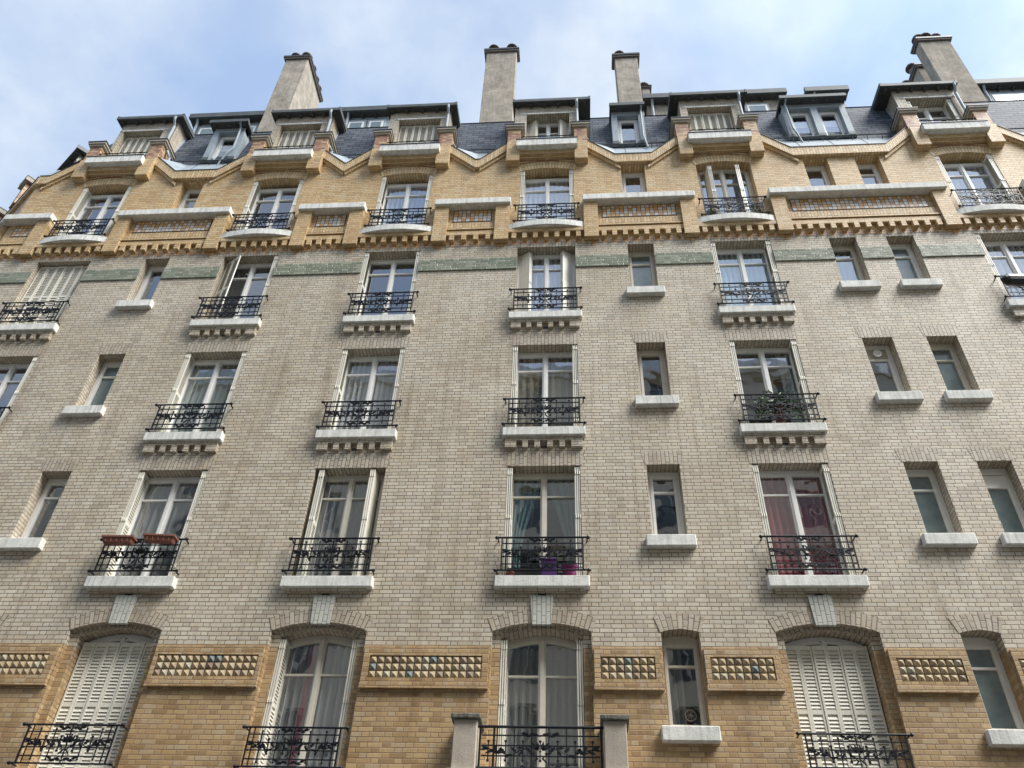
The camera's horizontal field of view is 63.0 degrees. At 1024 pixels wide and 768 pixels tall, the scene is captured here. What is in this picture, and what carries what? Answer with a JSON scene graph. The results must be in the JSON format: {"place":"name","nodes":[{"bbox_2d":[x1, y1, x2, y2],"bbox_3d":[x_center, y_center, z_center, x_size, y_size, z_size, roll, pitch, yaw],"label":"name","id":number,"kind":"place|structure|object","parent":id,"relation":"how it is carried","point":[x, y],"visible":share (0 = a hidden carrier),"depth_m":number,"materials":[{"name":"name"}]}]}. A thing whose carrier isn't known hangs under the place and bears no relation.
{"place":"outdoors","nodes":[
{"label":"outdoors","id":0,"kind":"place"},
{"bbox_2d":[0,0,1023,210],"label":"sky","id":1,"kind":"structure","parent":0,"point":[69,69],"materials":[{"name":"blue"}]},
{"bbox_2d":[1000,274,1023,285],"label":"street lamp","id":2,"kind":"object","parent":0,"point":[1012,279],"visible":1,"depth_m":12.18,"materials":[{"name":"black metal"}]},
{"label":"ground","id":3,"kind":"structure","parent":0,"visible":0},
{"bbox_2d":[0,32,1023,767],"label":"apartment building","id":4,"kind":"structure","parent":3,"relation":"on","point":[148,264],"depth_m":16.18,"materials":[{"name":"brick"}]},
{"bbox_2d":[0,356,38,424],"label":"window","id":5,"kind":"structure","parent":4,"relation":"in","point":[12,368],"depth_m":18.22,"materials":[{"name":"white paint"}]},
{"bbox_2d":[21,479,67,537],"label":"window","id":6,"kind":"structure","parent":4,"relation":"in","point":[44,497],"depth_m":16.06,"materials":[{"name":"white paint"}]},
{"bbox_2d":[7,266,87,323],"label":"window shutters","id":7,"kind":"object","parent":4,"relation":"in","point":[60,284],"depth_m":20.03,"materials":[{"name":"white paint"}]},
{"bbox_2d":[36,635,153,767],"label":"shutter","id":8,"kind":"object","parent":4,"relation":"in","point":[113,683],"depth_m":13.50,"materials":[{"name":"white paint"}]},
{"bbox_2d":[58,186,131,235],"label":"window","id":9,"kind":"structure","parent":4,"relation":"in","point":[83,201],"depth_m":22.18,"materials":[{"name":"white paint"}]},
{"bbox_2d":[85,362,121,404],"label":"window","id":10,"kind":"structure","parent":4,"relation":"in","point":[97,396],"depth_m":18.03,"materials":[{"name":"glass"}]},
{"bbox_2d":[101,535,137,544],"bbox_3d":[-6.955,2.769,14.763,0.584,0.122,0.184,0,-41,5],"label":"planter box","id":11,"kind":"object","parent":4,"relation":"attached to","point":[119,539],"visible":1,"depth_m":14.71,"materials":[{"name":"ceramic"}]},
{"bbox_2d":[135,266,165,299],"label":"window","id":12,"kind":"structure","parent":4,"relation":"in","point":[152,269],"depth_m":20.19,"materials":[{"name":"white paint"}]},
{"bbox_2d":[99,471,207,575],"bbox_3d":[-6.512,2.627,15.383,1.345,2.319,0.321,-1,-41,4],"label":"window","id":13,"kind":"structure","parent":4,"relation":"in","point":[136,500],"depth_m":15.63,"materials":[{"name":"white paint"}]},
{"bbox_2d":[116,484,197,575],"bbox_3d":[-6.499,2.771,15.531,1.240,2.195,0.128,-1,-41,4],"label":"curtain","id":14,"kind":"object","parent":4,"relation":"hanging from","point":[149,518],"visible":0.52,"depth_m":15.72,"materials":[{"name":"white fabric"}]},
{"bbox_2d":[143,533,178,544],"bbox_3d":[-6.205,2.740,14.720,0.584,0.122,0.184,1,-41,6],"label":"planter box","id":15,"kind":"object","parent":4,"relation":"attached to","point":[152,538],"visible":1,"depth_m":14.67,"materials":[{"name":"ceramic"}]},
{"bbox_2d":[179,189,201,207],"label":"window","id":16,"kind":"structure","parent":4,"relation":"in","point":[191,191],"depth_m":22.35,"materials":[{"name":"white paint"}]},
{"bbox_2d":[156,352,246,431],"bbox_3d":[-6.405,0.266,17.426,1.345,2.287,0.321,-1,-41,4],"label":"window","id":17,"kind":"structure","parent":4,"relation":"in","point":[177,394],"depth_m":17.69,"materials":[{"name":"white paint"}]},
{"bbox_2d":[170,365,237,431],"bbox_3d":[-6.391,0.412,17.570,1.240,2.156,0.131,-1,-41,4],"label":"curtain","id":18,"kind":"object","parent":4,"relation":"hanging from","point":[195,392],"visible":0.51,"depth_m":17.78,"materials":[{"name":"white fabric"}]},
{"bbox_2d":[206,255,278,318],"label":"window","id":19,"kind":"structure","parent":4,"relation":"in","point":[228,275],"depth_m":19.75,"materials":[{"name":"white paint"}]},
{"bbox_2d":[236,180,303,229],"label":"window","id":20,"kind":"structure","parent":4,"relation":"in","point":[252,201],"depth_m":21.86,"materials":[{"name":"white paint"}]},
{"bbox_2d":[266,646,318,765],"bbox_3d":[-3.518,5.211,13.319,0.520,2.100,0.133,-1,-41,4],"label":"curtain","id":21,"kind":"object","parent":4,"relation":"hanging from","point":[290,702],"visible":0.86,"depth_m":13.43,"materials":[{"name":"white fabric"}]},
{"bbox_2d":[287,646,318,765],"bbox_3d":[-3.293,5.171,13.261,0.220,2.100,0.053,-1,-41,4],"label":"curtain","id":22,"kind":"object","parent":4,"relation":"hanging from","point":[311,659],"visible":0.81,"depth_m":13.40,"materials":[{"name":"white fabric"}]},
{"bbox_2d":[252,635,358,767],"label":"window","id":23,"kind":"structure","parent":4,"relation":"in","point":[279,674],"depth_m":13.32,"materials":[{"name":"beige paint"}]},
{"bbox_2d":[306,646,351,766],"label":"curtain","id":24,"kind":"object","parent":4,"relation":"hanging from","point":[330,702],"visible":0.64,"depth_m":13.38,"materials":[{"name":"white fabric"}]},
{"bbox_2d":[296,469,384,575],"bbox_3d":[-3.072,2.563,15.128,1.345,2.319,0.321,-1,-41,4],"label":"window","id":25,"kind":"structure","parent":4,"relation":"in","point":[373,480],"depth_m":15.29,"materials":[{"name":"beige paint"}]},
{"bbox_2d":[306,482,380,575],"bbox_3d":[-3.059,2.707,15.275,1.240,2.195,0.134,-1,-41,4],"label":"curtain","id":26,"kind":"object","parent":4,"relation":"hanging from","point":[329,519],"visible":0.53,"depth_m":15.40,"materials":[{"name":"white fabric"}]},
{"bbox_2d":[325,348,404,429],"bbox_3d":[-2.965,0.202,17.171,1.345,2.287,0.321,-1,-41,4],"label":"window","id":27,"kind":"structure","parent":4,"relation":"in","point":[342,376],"depth_m":17.46,"materials":[{"name":"white paint"}]},
{"bbox_2d":[336,362,397,428],"bbox_3d":[-2.951,0.350,17.317,1.240,2.156,0.130,-1,-41,4],"label":"curtain","id":28,"kind":"object","parent":4,"relation":"hanging from","point":[355,389],"visible":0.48,"depth_m":17.51,"materials":[{"name":"white fabric"}]},
{"bbox_2d":[351,251,420,314],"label":"window","id":29,"kind":"structure","parent":4,"relation":"in","point":[365,273],"depth_m":19.60,"materials":[{"name":"white paint"}]},
{"bbox_2d":[372,175,432,224],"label":"window","id":30,"kind":"structure","parent":4,"relation":"in","point":[382,197],"depth_m":21.64,"materials":[{"name":"white paint"}]},
{"bbox_2d":[381,188,426,224],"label":"curtain","id":31,"kind":"object","parent":4,"relation":"hanging from","point":[394,203],"visible":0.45,"depth_m":21.70,"materials":[{"name":"white fabric"}]},
{"bbox_2d":[506,571,514,574],"bbox_3d":[-0.030,3.231,14.061,0.160,0.109,0.160,-1,-41,4],"label":"flower pot","id":32,"kind":"object","parent":4,"relation":"on","point":[510,572],"visible":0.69,"depth_m":14.03,"materials":[{"name":"ceramic"}]},
{"bbox_2d":[507,568,543,574],"bbox_3d":[0.235,3.245,14.118,0.620,0.190,0.200,-1,-41,4],"label":"planter box","id":33,"kind":"object","parent":4,"relation":"on","point":[527,572],"visible":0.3,"depth_m":14.06,"materials":[{"name":"concrete"}]},
{"bbox_2d":[511,480,540,567],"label":"curtain","id":34,"kind":"object","parent":4,"relation":"hanging from","point":[522,510],"visible":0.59,"depth_m":15.32,"materials":[{"name":"teal fabric"}]},
{"bbox_2d":[505,648,577,767],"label":"curtain","id":35,"kind":"object","parent":4,"relation":"hanging from","point":[522,702],"visible":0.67,"depth_m":13.14,"materials":[{"name":"white fabric"}]},
{"bbox_2d":[497,636,585,767],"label":"window","id":36,"kind":"structure","parent":4,"relation":"in","point":[542,641],"depth_m":13.10,"materials":[{"name":"beige paint"}]},
{"bbox_2d":[503,467,581,574],"bbox_3d":[0.557,2.496,14.859,1.345,2.319,0.321,-1,-41,4],"label":"window","id":37,"kind":"structure","parent":4,"relation":"in","point":[511,477],"depth_m":15.16,"materials":[{"name":"beige paint"}]},
{"bbox_2d":[516,358,572,426],"bbox_3d":[0.678,0.281,17.047,1.240,2.156,0.135,-1,-41,4],"label":"curtain","id":38,"kind":"object","parent":4,"relation":"hanging from","point":[559,385],"visible":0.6,"depth_m":17.23,"materials":[{"name":"beige fabric"}]},
{"bbox_2d":[510,344,578,426],"bbox_3d":[0.665,0.135,16.902,1.345,2.287,0.321,-1,-41,4],"label":"window","id":39,"kind":"structure","parent":4,"relation":"in","point":[516,356],"depth_m":17.26,"materials":[{"name":"white paint"}]},
{"bbox_2d":[516,251,575,310],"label":"window","id":40,"kind":"structure","parent":4,"relation":"in","point":[567,260],"depth_m":19.24,"materials":[{"name":"white paint"}]},
{"bbox_2d":[519,170,573,221],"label":"window","id":41,"kind":"structure","parent":4,"relation":"in","point":[547,191],"depth_m":21.40,"materials":[{"name":"white paint"}]},
{"bbox_2d":[524,182,569,219],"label":"curtain","id":42,"kind":"object","parent":4,"relation":"hanging from","point":[539,198],"visible":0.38,"depth_m":21.41,"materials":[{"name":"white fabric"}]},
{"bbox_2d":[540,557,557,574],"bbox_3d":[0.627,3.154,14.149,0.290,0.394,0.210,-1,-41,4],"label":"flower pot","id":43,"kind":"object","parent":4,"relation":"on","point":[553,560],"visible":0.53,"depth_m":14.09,"materials":[{"name":"purple plastic"}]},
{"bbox_2d":[531,260,573,310],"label":"curtain","id":44,"kind":"object","parent":4,"relation":"hanging from","point":[538,279],"visible":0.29,"depth_m":19.36,"materials":[{"name":"white fabric"}]},
{"bbox_2d":[548,480,575,562],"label":"curtain","id":45,"kind":"object","parent":4,"relation":"hanging from","point":[565,510],"visible":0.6,"depth_m":15.28,"materials":[{"name":"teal fabric"}]},
{"bbox_2d":[561,564,577,574],"bbox_3d":[0.974,3.197,14.079,0.300,0.255,0.300,-1,-41,4],"label":"flower pot","id":46,"kind":"object","parent":4,"relation":"on","point":[567,566],"visible":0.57,"depth_m":14.03,"materials":[{"name":"plastic"}]},
{"bbox_2d":[621,173,645,192],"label":"window","id":47,"kind":"structure","parent":4,"relation":"in","point":[624,175],"depth_m":21.52,"materials":[{"name":"white paint"}]},
{"bbox_2d":[628,252,655,285],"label":"window","id":48,"kind":"structure","parent":4,"relation":"in","point":[641,264],"depth_m":19.26,"materials":[{"name":"grey glass"}]},
{"bbox_2d":[637,350,668,395],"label":"window","id":49,"kind":"structure","parent":4,"relation":"in","point":[658,353],"depth_m":17.22,"materials":[{"name":"beige paint"}]},
{"bbox_2d":[647,472,684,533],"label":"window","id":50,"kind":"structure","parent":4,"relation":"in","point":[651,476],"depth_m":15.19,"materials":[{"name":"white paint"}]},
{"bbox_2d":[666,649,687,724],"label":"curtain","id":51,"kind":"object","parent":4,"relation":"hanging from","point":[678,704],"visible":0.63,"depth_m":13.04,"materials":[{"name":"white fabric"}]},
{"bbox_2d":[661,636,706,725],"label":"window","id":52,"kind":"structure","parent":4,"relation":"in","point":[672,642],"depth_m":13.09,"materials":[{"name":"beige paint"}]},
{"bbox_2d":[704,208,717,215],"bbox_3d":[4.752,-4.056,19.884,0.323,0.393,0.246,-1,-41,4],"label":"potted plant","id":53,"kind":"object","parent":4,"relation":"on","point":[711,210],"visible":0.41,"depth_m":19.87,"materials":[{"name":"green plant"}]},
{"bbox_2d":[700,174,751,215],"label":"curtain","id":54,"kind":"object","parent":4,"relation":"hanging from","point":[733,191],"visible":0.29,"depth_m":21.11,"materials":[{"name":"white fabric"}]},
{"bbox_2d":[697,165,757,212],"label":"window","id":55,"kind":"structure","parent":4,"relation":"in","point":[708,173],"depth_m":20.99,"materials":[{"name":"beige paint"}]},
{"bbox_2d":[717,254,775,305],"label":"curtain","id":56,"kind":"object","parent":4,"relation":"hanging from","point":[754,274],"visible":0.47,"depth_m":19.01,"materials":[{"name":"white fabric"}]},
{"bbox_2d":[710,240,785,305],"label":"window","id":57,"kind":"structure","parent":4,"relation":"in","point":[767,251],"depth_m":18.99,"materials":[{"name":"white paint"}]},
{"bbox_2d":[751,202,762,211],"bbox_3d":[5.825,-4.113,19.852,0.341,0.511,0.227,6,-41,-4],"label":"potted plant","id":58,"kind":"object","parent":4,"relation":"on","point":[756,208],"visible":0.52,"depth_m":19.84,"materials":[{"name":"green plant"}]},
{"bbox_2d":[729,340,815,422],"bbox_3d":[5.117,0.052,16.571,1.345,2.287,0.321,-1,-41,4],"label":"window","id":59,"kind":"structure","parent":4,"relation":"in","point":[792,350],"depth_m":16.89,"materials":[{"name":"white paint"}]},
{"bbox_2d":[748,390,805,422],"bbox_3d":[5.087,0.464,15.926,1.102,0.808,0.278,-1,-41,4],"label":"potted plant","id":60,"kind":"object","parent":4,"relation":"on","point":[775,412],"visible":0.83,"depth_m":15.91,"materials":[{"name":"green plant"}]},
{"bbox_2d":[776,354,804,422],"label":"curtain","id":61,"kind":"object","parent":4,"relation":"hanging from","point":[788,380],"visible":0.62,"depth_m":16.91,"materials":[{"name":"white fabric"}]},
{"bbox_2d":[760,478,842,574],"bbox_3d":[5.023,2.557,14.676,1.240,2.195,0.134,-1,-41,4],"label":"curtain","id":62,"kind":"object","parent":4,"relation":"hanging from","point":[814,515],"visible":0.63,"depth_m":14.80,"materials":[{"name":"red fabric"}]},
{"bbox_2d":[752,464,855,574],"bbox_3d":[5.009,2.413,14.529,1.345,2.319,0.321,-1,-41,4],"label":"window","id":63,"kind":"structure","parent":4,"relation":"in","point":[834,514],"depth_m":14.75,"materials":[{"name":"white paint"}]},
{"bbox_2d":[805,166,830,185],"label":"window","id":64,"kind":"structure","parent":4,"relation":"in","point":[814,168],"depth_m":21.20,"materials":[{"name":"white paint"}]},
{"bbox_2d":[785,637,896,767],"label":"window","id":65,"kind":"structure","parent":4,"relation":"in","point":[866,707],"depth_m":12.68,"materials":[{"name":"white paint"}]},
{"bbox_2d":[835,254,859,280],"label":"curtain","id":66,"kind":"object","parent":4,"relation":"hanging from","point":[847,270],"visible":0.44,"depth_m":19.00,"materials":[{"name":"fabric"}]},
{"bbox_2d":[831,246,864,279],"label":"window","id":67,"kind":"structure","parent":4,"relation":"in","point":[850,249],"depth_m":19.00,"materials":[{"name":"beige paint"}]},
{"bbox_2d":[857,164,882,183],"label":"window","id":68,"kind":"structure","parent":4,"relation":"in","point":[875,174],"depth_m":21.02,"materials":[{"name":"white paint"}]},
{"bbox_2d":[864,346,903,391],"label":"window","id":69,"kind":"structure","parent":4,"relation":"in","point":[893,369],"depth_m":16.89,"materials":[{"name":"white paint"}]},
{"bbox_2d":[889,244,923,278],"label":"window","id":70,"kind":"structure","parent":4,"relation":"in","point":[907,264],"depth_m":18.81,"materials":[{"name":"glass"}]},
{"bbox_2d":[906,470,954,532],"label":"window","id":71,"kind":"structure","parent":4,"relation":"in","point":[930,502],"depth_m":14.75,"materials":[{"name":"glass"}]},
{"bbox_2d":[930,344,971,389],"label":"window","id":72,"kind":"structure","parent":4,"relation":"in","point":[954,377],"depth_m":16.72,"materials":[{"name":"grey glass"}]},
{"bbox_2d":[946,167,1001,206],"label":"curtain","id":73,"kind":"object","parent":4,"relation":"hanging from","point":[978,183],"visible":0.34,"depth_m":20.65,"materials":[{"name":"white fabric"}]},
{"bbox_2d":[934,154,1017,207],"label":"window","id":74,"kind":"structure","parent":4,"relation":"in","point":[998,181],"depth_m":20.51,"materials":[{"name":"white paint"}]},
{"bbox_2d":[962,637,1023,729],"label":"window","id":75,"kind":"structure","parent":4,"relation":"in","point":[996,693],"depth_m":12.62,"materials":[{"name":"grey glass"}]},
{"bbox_2d":[974,234,1023,298],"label":"window","id":76,"kind":"structure","parent":4,"relation":"in","point":[1003,245],"depth_m":18.67,"materials":[{"name":"white paint"}]},
{"bbox_2d":[980,469,1023,532],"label":"window","id":77,"kind":"structure","parent":4,"relation":"in","point":[1005,500],"depth_m":14.68,"materials":[{"name":"grey glass"}]},
{"bbox_2d":[986,246,1023,298],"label":"curtain","id":78,"kind":"object","parent":4,"relation":"hanging from","point":[1002,266],"visible":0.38,"depth_m":18.71,"materials":[{"name":"white fabric"}]}
]}

